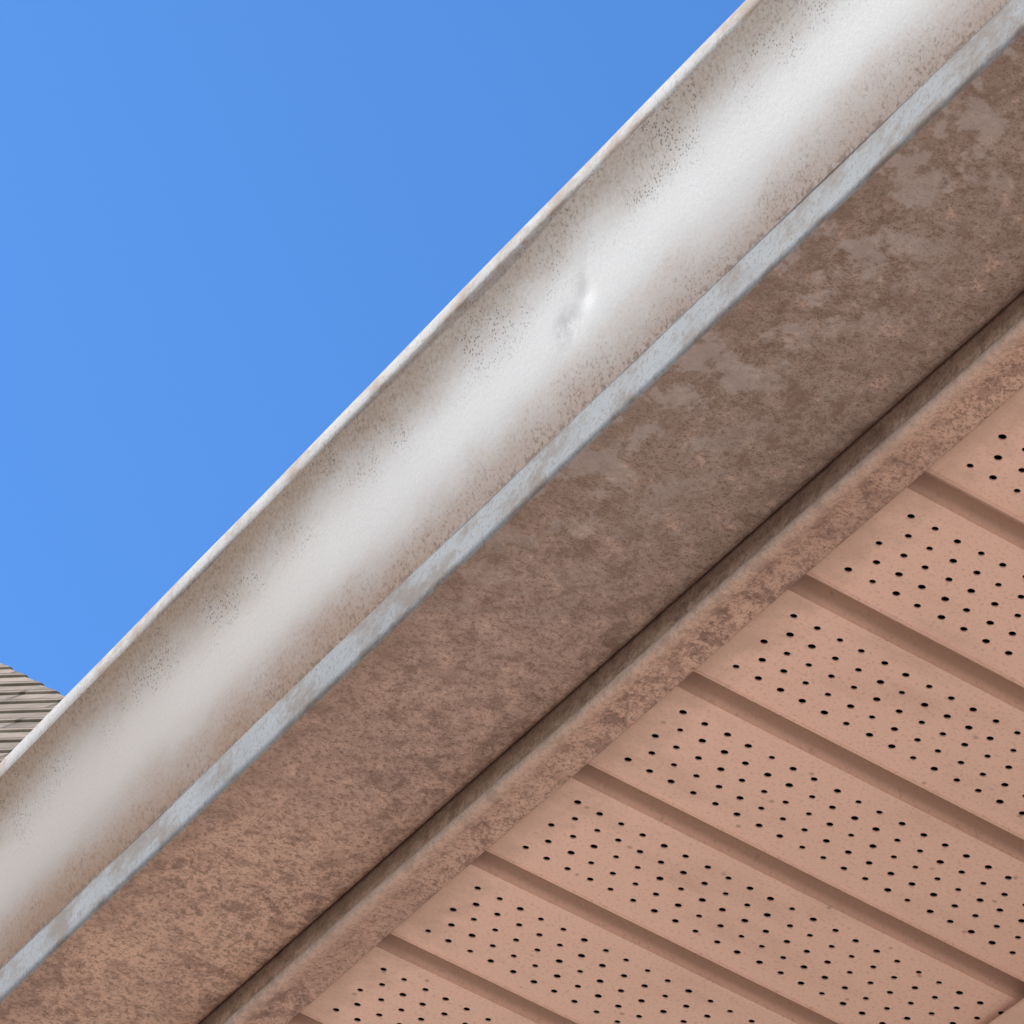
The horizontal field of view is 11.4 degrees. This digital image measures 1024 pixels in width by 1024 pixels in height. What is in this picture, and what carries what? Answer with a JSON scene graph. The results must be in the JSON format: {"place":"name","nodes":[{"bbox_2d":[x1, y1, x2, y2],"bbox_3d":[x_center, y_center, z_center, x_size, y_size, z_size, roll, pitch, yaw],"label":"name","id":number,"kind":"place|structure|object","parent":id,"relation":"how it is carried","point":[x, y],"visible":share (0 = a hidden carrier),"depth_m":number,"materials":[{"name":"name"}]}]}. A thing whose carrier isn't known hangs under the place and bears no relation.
{"place":"outdoors","nodes":[
{"label":"outdoors","id":0,"kind":"place"},
{"bbox_2d":[0,663,64,762],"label":"roof","id":1,"kind":"structure","parent":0,"point":[27,705],"depth_m":11.71,"materials":[{"name":"beige"}]},
{"bbox_2d":[0,0,744,695],"label":"sky","id":2,"kind":"structure","parent":0,"point":[222,222],"materials":[{"name":"blue"}]},
{"label":"ground","id":3,"kind":"structure","parent":0,"visible":0},
{"bbox_3d":[4.208,2.267,1.396,7.929,2.970,7.100,27,-42,-18],"label":"wall","id":4,"kind":"object","parent":3,"relation":"on","visible":0},
{"bbox_2d":[287,386,1023,1023],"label":"vented soffit","id":5,"kind":"structure","parent":4,"relation":"on","point":[801,800],"depth_m":2.20,"materials":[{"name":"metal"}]},
{"bbox_3d":[6.439,1.228,3.757,4.390,2.039,7.600,27,-42,-18],"label":"roof back","id":6,"kind":"object","parent":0,"visible":0},
{"bbox_3d":[2.808,-0.645,2.399,4.242,2.039,7.600,27,-42,-18],"label":"roof front","id":7,"kind":"object","parent":6,"relation":"attached to","visible":0},
{"bbox_2d":[0,0,1023,1023],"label":"rain gutter","id":8,"kind":"object","parent":7,"relation":"attached to","point":[747,270],"visible":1,"depth_m":2.11,"materials":[{"name":"paint"}]},
{"bbox_2d":[198,291,1023,1023],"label":"fascia board","id":9,"kind":"object","parent":7,"relation":"attached to","point":[944,407],"visible":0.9,"depth_m":2.12,"materials":[{"name":"metal"}]}
]}

